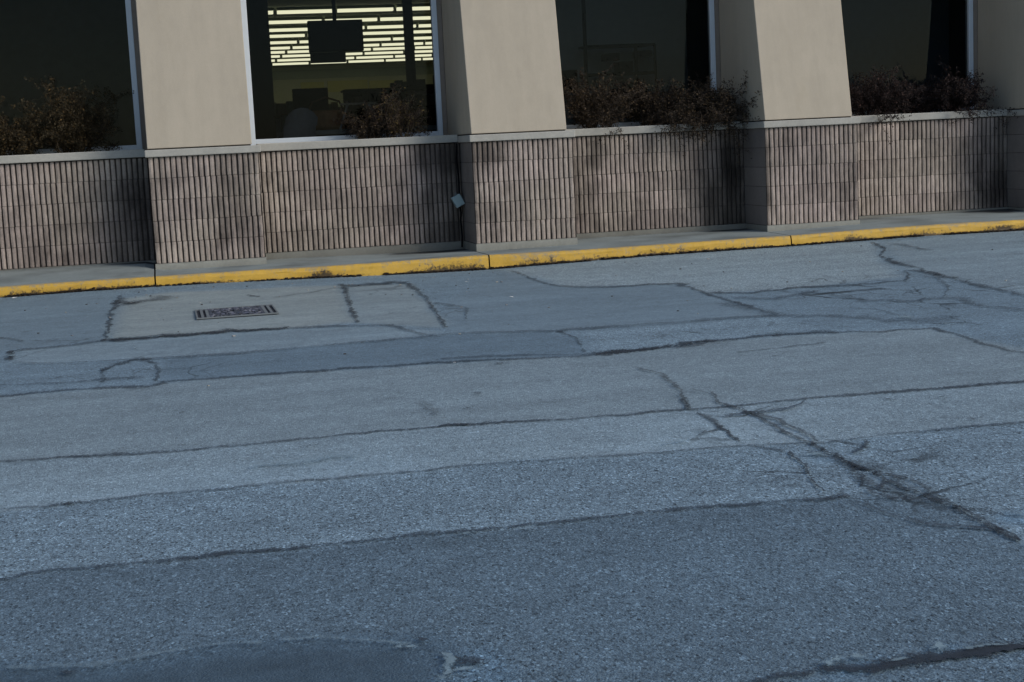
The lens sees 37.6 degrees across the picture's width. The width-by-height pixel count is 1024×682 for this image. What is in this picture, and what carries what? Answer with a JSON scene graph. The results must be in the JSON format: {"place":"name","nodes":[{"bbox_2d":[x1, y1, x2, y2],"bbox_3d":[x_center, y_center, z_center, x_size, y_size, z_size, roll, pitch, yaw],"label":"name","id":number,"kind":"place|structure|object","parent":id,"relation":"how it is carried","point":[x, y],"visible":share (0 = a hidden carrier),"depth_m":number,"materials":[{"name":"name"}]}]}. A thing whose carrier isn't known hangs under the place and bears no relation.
{"place":"outdoors","nodes":[
{"label":"outdoors","id":0,"kind":"place"},
{"bbox_2d":[0,262,155,285],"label":"sidewalk","id":1,"kind":"structure","parent":0,"point":[71,273],"depth_m":13.80,"materials":[{"name":"concrete"}]},
{"bbox_2d":[0,0,1023,272],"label":"store building","id":2,"kind":"structure","parent":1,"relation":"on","point":[202,166],"depth_m":15.31,"materials":[{"name":"concrete"}]},
{"bbox_2d":[0,96,55,155],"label":"dry shrub","id":3,"kind":"object","parent":2,"relation":"on","point":[8,141],"visible":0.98,"depth_m":14.36,"materials":[{"name":"brown plant"}]},
{"bbox_2d":[7,74,133,153],"bbox_3d":[-4.218,-2.107,14.395,1.201,0.932,0.864,-4,8,-13],"label":"dry shrub","id":4,"kind":"object","parent":2,"relation":"on","point":[74,130],"visible":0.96,"depth_m":14.42,"materials":[{"name":"brown plant"}]},
{"bbox_2d":[6,0,147,154],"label":"window","id":5,"kind":"structure","parent":2,"relation":"in","point":[131,14],"depth_m":14.89,"materials":[{"name":"metal"}]},
{"bbox_2d":[268,8,273,14],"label":"ceiling light","id":6,"kind":"object","parent":2,"relation":"attached to","point":[270,10],"visible":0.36,"depth_m":28.98,"materials":[{"name":"white plastic"}]},
{"bbox_2d":[271,54,279,57],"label":"ceiling light","id":7,"kind":"object","parent":2,"relation":"attached to","point":[275,55],"visible":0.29,"depth_m":42.34,"materials":[{"name":"white plastic"}]},
{"bbox_2d":[271,49,284,53],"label":"ceiling light","id":8,"kind":"object","parent":2,"relation":"attached to","point":[279,51],"visible":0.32,"depth_m":40.63,"materials":[{"name":"white plastic"}]},
{"bbox_2d":[270,44,289,49],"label":"ceiling light","id":9,"kind":"object","parent":2,"relation":"attached to","point":[277,47],"visible":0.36,"depth_m":39.02,"materials":[{"name":"white plastic"}]},
{"bbox_2d":[274,101,292,117],"bbox_3d":[-3.745,-2.797,23.148,1.350,1.910,0.600,-4,8,-13],"label":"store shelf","id":10,"kind":"object","parent":2,"relation":"on","point":[286,108],"visible":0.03,"depth_m":22.84,"materials":[{"name":"black"}]},
{"bbox_2d":[270,38,296,43],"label":"ceiling light","id":11,"kind":"object","parent":2,"relation":"attached to","point":[283,41],"visible":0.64,"depth_m":37.07,"materials":[{"name":"white plastic"}]},
{"bbox_2d":[270,32,304,37],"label":"ceiling light","id":12,"kind":"object","parent":2,"relation":"attached to","point":[285,34],"visible":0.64,"depth_m":35.02,"materials":[{"name":"white plastic"}]},
{"bbox_2d":[269,25,307,31],"bbox_3d":[-4.996,-6.938,33.367,1.120,0.110,0.180,-4,8,-13],"label":"ceiling light","id":13,"kind":"object","parent":2,"relation":"attached to","point":[286,28],"visible":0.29,"depth_m":33.30,"materials":[{"name":"white plastic"}]},
{"bbox_2d":[272,61,308,64],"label":"ceiling light","id":14,"kind":"object","parent":2,"relation":"attached to","point":[290,63],"visible":0.82,"depth_m":46.16,"materials":[{"name":"white plastic"}]},
{"bbox_2d":[277,57,309,61],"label":"ceiling light","id":15,"kind":"object","parent":2,"relation":"attached to","point":[280,59],"visible":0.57,"depth_m":44.32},
{"bbox_2d":[269,17,321,23],"bbox_3d":[-4.530,-6.697,31.385,1.120,0.110,0.180,-4,8,-13],"label":"ceiling light","id":16,"kind":"object","parent":2,"relation":"attached to","point":[294,20],"visible":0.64,"depth_m":31.31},
{"bbox_2d":[287,49,308,52],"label":"ceiling light","id":17,"kind":"object","parent":2,"relation":"attached to","point":[297,50],"visible":0.57,"depth_m":40.75,"materials":[{"name":"white plastic"}]},
{"bbox_2d":[292,44,308,48],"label":"ceiling light","id":18,"kind":"object","parent":2,"relation":"attached to","point":[300,46],"visible":0.36,"depth_m":39.13,"materials":[{"name":"white plastic"}]},
{"bbox_2d":[283,108,317,137],"bbox_3d":[-2.251,-1.752,16.178,0.533,1.508,0.544,-4,8,-13],"label":"swivel chair","id":19,"kind":"object","parent":2,"relation":"on","point":[300,122],"visible":0.23,"depth_m":16.10,"materials":[{"name":"black plastic"}]},
{"bbox_2d":[282,52,319,56],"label":"ceiling light","id":20,"kind":"object","parent":2,"relation":"attached to","point":[295,54],"visible":0.61,"depth_m":42.46,"materials":[{"name":"white plastic"}]},
{"bbox_2d":[299,38,307,42],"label":"ceiling light","id":21,"kind":"object","parent":2,"relation":"attached to","point":[303,40],"visible":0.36,"depth_m":37.17,"materials":[{"name":"white plastic"}]},
{"bbox_2d":[276,6,331,13],"bbox_3d":[-4.019,-6.433,29.210,1.120,0.110,0.180,-4,8,-13],"label":"ceiling light","id":22,"kind":"object","parent":2,"relation":"attached to","point":[302,10],"visible":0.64,"depth_m":29.14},
{"bbox_2d":[292,88,328,110],"bbox_3d":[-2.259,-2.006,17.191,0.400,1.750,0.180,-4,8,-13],"label":"register monitor","id":23,"kind":"object","parent":2,"relation":"on","point":[304,98],"visible":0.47,"depth_m":17.05,"materials":[{"name":"black plastic"}]},
{"bbox_2d":[311,59,346,63],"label":"ceiling light","id":24,"kind":"object","parent":2,"relation":"attached to","point":[328,63],"visible":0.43,"depth_m":46.49,"materials":[{"name":"white plastic"}]},
{"bbox_2d":[307,0,363,62],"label":"hanging screen","id":25,"kind":"object","parent":2,"relation":"hanging from","point":[333,40],"visible":1,"depth_m":17.03,"materials":[{"name":"black plastic"}]},
{"bbox_2d":[329,102,344,128],"bbox_3d":[-3.764,-3.310,27.012,1.936,1.911,0.600,-4,8,-13],"label":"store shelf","id":26,"kind":"object","parent":2,"relation":"on","point":[333,105],"visible":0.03,"depth_m":26.76,"materials":[{"name":"black"}]},
{"bbox_2d":[240,0,447,144],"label":"window","id":27,"kind":"structure","parent":2,"relation":"in","point":[435,5],"depth_m":15.50,"materials":[{"name":"metal"}]},
{"bbox_2d":[346,55,354,58],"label":"ceiling light","id":28,"kind":"object","parent":2,"relation":"attached to","point":[350,56],"visible":0.32,"depth_m":44.68,"materials":[{"name":"white plastic"}]},
{"bbox_2d":[324,15,377,21],"bbox_3d":[-3.390,-6.786,31.642,1.120,0.110,0.180,-4,8,-13],"label":"ceiling light","id":29,"kind":"object","parent":2,"relation":"attached to","point":[369,17],"visible":0.82,"depth_m":31.59,"materials":[{"name":"white plastic"}]},
{"bbox_2d":[345,51,362,54],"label":"ceiling light","id":30,"kind":"object","parent":2,"relation":"attached to","point":[354,52],"visible":0.29,"depth_m":42.82,"materials":[{"name":"white plastic"}]},
{"bbox_2d":[276,125,436,137],"bbox_3d":[-1.659,-1.758,16.989,2.000,1.275,0.660,-4,8,-13],"label":"counter","id":31,"kind":"object","parent":2,"relation":"on","point":[336,132],"visible":0.04,"depth_m":16.53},
{"bbox_2d":[309,96,344,129],"bbox_3d":[-2.065,-2.533,16.696,0.421,0.372,0.416,-4,8,-13],"label":"wicker basket","id":32,"kind":"object","parent":31,"relation":"on","point":[325,119],"visible":0.69,"depth_m":16.55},
{"bbox_2d":[336,5,393,12],"bbox_3d":[-2.879,-6.522,29.467,1.120,0.110,0.180,-4,8,-13],"label":"ceiling light","id":33,"kind":"object","parent":2,"relation":"attached to","point":[365,8],"visible":1,"depth_m":29.40,"materials":[{"name":"white plastic"}]},
{"bbox_2d":[348,58,383,62],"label":"ceiling light","id":34,"kind":"object","parent":2,"relation":"attached to","point":[366,60],"visible":0.89,"depth_m":46.69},
{"bbox_2d":[363,46,370,50],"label":"ceiling light","id":35,"kind":"object","parent":2,"relation":"attached to","point":[367,48],"visible":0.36,"depth_m":41.17,"materials":[{"name":"white plastic"}]},
{"bbox_2d":[333,101,403,138],"bbox_3d":[-1.450,-2.201,15.246,0.702,0.477,0.543,-4,8,-13],"label":"dry shrub","id":36,"kind":"object","parent":2,"relation":"on","point":[370,131],"visible":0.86,"depth_m":15.17,"materials":[{"name":"brown plant"}]},
{"bbox_2d":[364,41,379,46],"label":"ceiling light","id":37,"kind":"object","parent":2,"relation":"attached to","point":[367,44],"visible":0.36,"depth_m":39.54,"materials":[{"name":"white plastic"}]},
{"bbox_2d":[356,54,393,58],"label":"ceiling light","id":38,"kind":"object","parent":2,"relation":"attached to","point":[374,56],"visible":0.89,"depth_m":44.85,"materials":[{"name":"white plastic"}]},
{"bbox_2d":[363,36,390,40],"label":"ceiling light","id":39,"kind":"object","parent":2,"relation":"attached to","point":[376,38],"visible":0.64,"depth_m":37.57,"materials":[{"name":"white plastic"}]},
{"bbox_2d":[340,86,426,128],"bbox_3d":[-1.990,-3.023,23.947,1.300,1.980,0.600,-4,8,-13],"label":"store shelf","id":40,"kind":"object","parent":2,"relation":"on","point":[351,93],"visible":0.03,"depth_m":23.68,"materials":[{"name":"black metal"}]},
{"bbox_2d":[363,29,403,34],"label":"ceiling light","id":41,"kind":"object","parent":2,"relation":"attached to","point":[381,31],"visible":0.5,"depth_m":35.52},
{"bbox_2d":[364,49,403,54],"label":"ceiling light","id":42,"kind":"object","parent":2,"relation":"attached to","point":[383,52],"visible":0.89,"depth_m":43.01,"materials":[{"name":"white plastic"}]},
{"bbox_2d":[372,45,404,49],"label":"ceiling light","id":43,"kind":"object","parent":2,"relation":"attached to","point":[399,47],"visible":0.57,"depth_m":41.30,"materials":[{"name":"white plastic"}]},
{"bbox_2d":[366,22,416,28],"bbox_3d":[-2.716,-7.116,33.881,1.120,0.110,0.180,-4,8,-13],"label":"ceiling light","id":44,"kind":"object","parent":2,"relation":"attached to","point":[382,25],"visible":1,"depth_m":33.79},
{"bbox_2d":[348,90,435,128],"bbox_3d":[-1.249,-2.433,19.952,1.700,1.792,0.500,-4,8,-13],"label":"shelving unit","id":45,"kind":"object","parent":2,"relation":"on","point":[428,102],"visible":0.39,"depth_m":19.67,"materials":[{"name":"black"}]},
{"bbox_2d":[363,83,431,137],"bbox_3d":[-1.121,-2.286,15.079,0.744,0.628,0.671,-4,8,-13],"label":"dry shrub","id":46,"kind":"object","parent":2,"relation":"on","point":[398,115],"visible":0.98,"depth_m":15.13,"materials":[{"name":"brown plant"}]},
{"bbox_2d":[381,40,423,45],"bbox_3d":[-2.904,-7.893,39.793,1.120,0.110,0.180,-4,8,-13],"label":"ceiling light","id":47,"kind":"object","parent":2,"relation":"attached to","point":[397,43],"visible":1,"depth_m":39.70,"materials":[{"name":"white plastic"}]},
{"bbox_2d":[385,57,421,60],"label":"ceiling light","id":48,"kind":"object","parent":2,"relation":"attached to","point":[399,59],"visible":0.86,"depth_m":46.91,"materials":[{"name":"white plastic"}]},
{"bbox_2d":[379,14,430,20],"bbox_3d":[-2.250,-6.875,31.899,1.120,0.110,0.180,-4,8,-13],"label":"ceiling light","id":49,"kind":"object","parent":2,"relation":"attached to","point":[400,17],"visible":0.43,"depth_m":31.82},
{"bbox_2d":[392,34,431,39],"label":"ceiling light","id":50,"kind":"object","parent":2,"relation":"attached to","point":[416,37],"visible":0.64,"depth_m":37.80,"materials":[{"name":"white plastic"}]},
{"bbox_2d":[390,75,434,94],"bbox_3d":[-1.319,-3.603,26.930,1.700,2.280,0.600,-4,8,-13],"label":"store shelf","id":51,"kind":"object","parent":2,"relation":"on","point":[429,89],"visible":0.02,"depth_m":26.46,"materials":[{"name":"black"}]},
{"bbox_2d":[395,4,429,10],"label":"ceiling light","id":52,"kind":"object","parent":2,"relation":"attached to","point":[398,7],"visible":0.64,"depth_m":29.62,"materials":[{"name":"white plastic"}]},
{"bbox_2d":[394,52,431,57],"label":"ceiling light","id":53,"kind":"object","parent":2,"relation":"attached to","point":[416,54],"visible":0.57,"depth_m":45.13,"materials":[{"name":"white plastic"}]},
{"bbox_2d":[404,48,431,52],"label":"ceiling light","id":54,"kind":"object","parent":2,"relation":"attached to","point":[423,50],"visible":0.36,"depth_m":43.27,"materials":[{"name":"white plastic"}]},
{"bbox_2d":[413,28,430,32],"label":"ceiling light","id":55,"kind":"object","parent":2,"relation":"attached to","point":[422,30],"visible":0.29,"depth_m":35.72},
{"bbox_2d":[414,44,431,48],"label":"ceiling light","id":56,"kind":"object","parent":2,"relation":"attached to","point":[424,46],"visible":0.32,"depth_m":41.52,"materials":[{"name":"white plastic"}]},
{"bbox_2d":[418,22,430,26],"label":"ceiling light","id":57,"kind":"object","parent":2,"relation":"attached to","point":[424,24],"visible":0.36,"depth_m":33.98,"materials":[{"name":"white plastic"}]},
{"bbox_2d":[422,56,432,59],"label":"ceiling light","id":58,"kind":"object","parent":2,"relation":"attached to","point":[428,58],"visible":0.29,"depth_m":47.11,"materials":[{"name":"white plastic"}]},
{"bbox_2d":[424,40,431,44],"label":"ceiling light","id":59,"kind":"object","parent":2,"relation":"attached to","point":[427,42],"visible":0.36,"depth_m":39.88,"materials":[{"name":"white plastic"}]},
{"bbox_2d":[451,143,464,246],"bbox_3d":[-0.549,-1.457,15.067,0.133,1.041,0.099,-4,8,-13],"label":"utility box","id":60,"kind":"object","parent":2,"relation":"attached to","point":[457,200],"visible":1,"depth_m":15.06,"materials":[{"name":"grey metal"}]},
{"bbox_2d":[561,43,656,121],"bbox_3d":[1.180,-2.477,18.104,1.122,2.135,0.365,-4,8,-13],"label":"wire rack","id":61,"kind":"object","parent":2,"relation":"on","point":[620,68],"visible":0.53,"depth_m":17.88,"materials":[{"name":"black metal"}]},
{"bbox_2d":[562,60,656,146],"bbox_3d":[0.861,-2.431,15.536,1.341,0.921,0.889,-4,8,-13],"label":"dry shrub","id":62,"kind":"object","parent":2,"relation":"on","point":[592,111],"visible":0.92,"depth_m":15.49,"materials":[{"name":"brown plant"}]},
{"bbox_2d":[566,0,720,128],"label":"window","id":63,"kind":"structure","parent":2,"relation":"in","point":[712,5],"depth_m":16.20,"materials":[{"name":"metal"}]},
{"bbox_2d":[621,75,700,125],"bbox_3d":[1.506,-2.517,15.793,0.815,0.581,0.659,-4,8,-13],"label":"dry shrub","id":64,"kind":"object","parent":2,"relation":"on","point":[647,111],"visible":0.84,"depth_m":15.73,"materials":[{"name":"brown plant"}]},
{"bbox_2d":[654,70,760,164],"bbox_3d":[2.094,-2.324,15.636,1.464,0.985,1.084,-4,8,-13],"label":"dry shrub","id":65,"kind":"object","parent":2,"relation":"on","point":[711,108],"visible":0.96,"depth_m":15.51,"materials":[{"name":"brown plant"}]},
{"bbox_2d":[849,65,922,144],"bbox_3d":[3.950,-2.531,16.152,1.020,0.884,1.071,-4,8,-13],"label":"dry shrub","id":66,"kind":"object","parent":2,"relation":"on","point":[883,99],"visible":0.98,"depth_m":16.21,"materials":[{"name":"brown plant"}]},
{"bbox_2d":[852,0,977,115],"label":"window","id":67,"kind":"structure","parent":2,"relation":"in","point":[971,28],"depth_m":16.89,"materials":[{"name":"metal"}]},
{"bbox_2d":[894,80,942,113],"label":"dry shrub","id":68,"kind":"object","parent":2,"relation":"on","point":[916,104],"visible":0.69,"depth_m":16.45,"materials":[{"name":"brown plant"}]},
{"bbox_2d":[911,56,1017,128],"bbox_3d":[4.911,-2.705,16.367,0.967,0.840,1.043,-9,10,-40],"label":"dry shrub","id":69,"kind":"object","parent":2,"relation":"on","point":[953,93],"visible":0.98,"depth_m":16.30,"materials":[{"name":"brown plant"}]},
{"bbox_2d":[156,249,486,275],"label":"sidewalk","id":70,"kind":"structure","parent":0,"point":[315,261],"depth_m":14.23,"materials":[{"name":"concrete"}]},
{"bbox_2d":[0,231,1023,681],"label":"road","id":71,"kind":"structure","parent":0,"point":[776,581],"depth_m":5.36,"materials":[{"name":"grey asphalt"}]},
{"bbox_2d":[0,276,154,297],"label":"kerb","id":72,"kind":"structure","parent":71,"relation":"on","point":[65,286],"depth_m":13.27,"materials":[{"name":"yellow paint"}]},
{"bbox_2d":[195,304,278,319],"bbox_3d":[-2.061,-0.221,11.207,0.588,0.018,0.636,-4,8,-13],"label":"storm drain grate","id":73,"kind":"object","parent":71,"relation":"on","point":[240,311],"visible":1,"depth_m":11.16,"materials":[{"name":"metal"}]},
{"bbox_2d":[156,255,488,285],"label":"kerb","id":74,"kind":"structure","parent":71,"relation":"on","point":[429,264],"depth_m":13.78,"materials":[{"name":"yellow paint"}]},
{"bbox_2d":[0,242,1023,681],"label":"road cracks","id":75,"kind":"object","parent":71,"relation":"on","point":[934,656],"visible":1,"depth_m":5.06,"materials":[{"name":"black asphalt"}]},
{"bbox_2d":[4,229,1023,297],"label":"kerb debris","id":76,"kind":"object","parent":71,"relation":"on","point":[491,268],"visible":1,"depth_m":14.17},
{"bbox_2d":[8,316,1023,677],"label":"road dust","id":77,"kind":"object","parent":71,"relation":"on","point":[450,658],"visible":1,"depth_m":3.37,"materials":[{"name":"grey"}]},
{"bbox_2d":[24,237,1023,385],"bbox_3d":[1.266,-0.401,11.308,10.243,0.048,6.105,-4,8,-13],"label":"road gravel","id":78,"kind":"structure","parent":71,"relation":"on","point":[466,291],"depth_m":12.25,"materials":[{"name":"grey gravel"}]},
{"bbox_2d":[489,236,790,267],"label":"kerb","id":79,"kind":"structure","parent":71,"relation":"on","point":[510,259],"depth_m":14.39,"materials":[{"name":"yellow paint"}]},
{"bbox_2d":[790,219,1023,244],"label":"kerb","id":80,"kind":"structure","parent":71,"relation":"on","point":[933,229],"depth_m":15.04,"materials":[{"name":"yellow paint"}]},
{"bbox_2d":[478,228,787,259],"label":"sidewalk","id":81,"kind":"structure","parent":0,"point":[620,241],"depth_m":14.93,"materials":[{"name":"concrete"}]},
{"bbox_2d":[767,209,1023,235],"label":"sidewalk","id":82,"kind":"structure","parent":0,"point":[947,218],"depth_m":15.59,"materials":[{"name":"concrete"}]}
]}

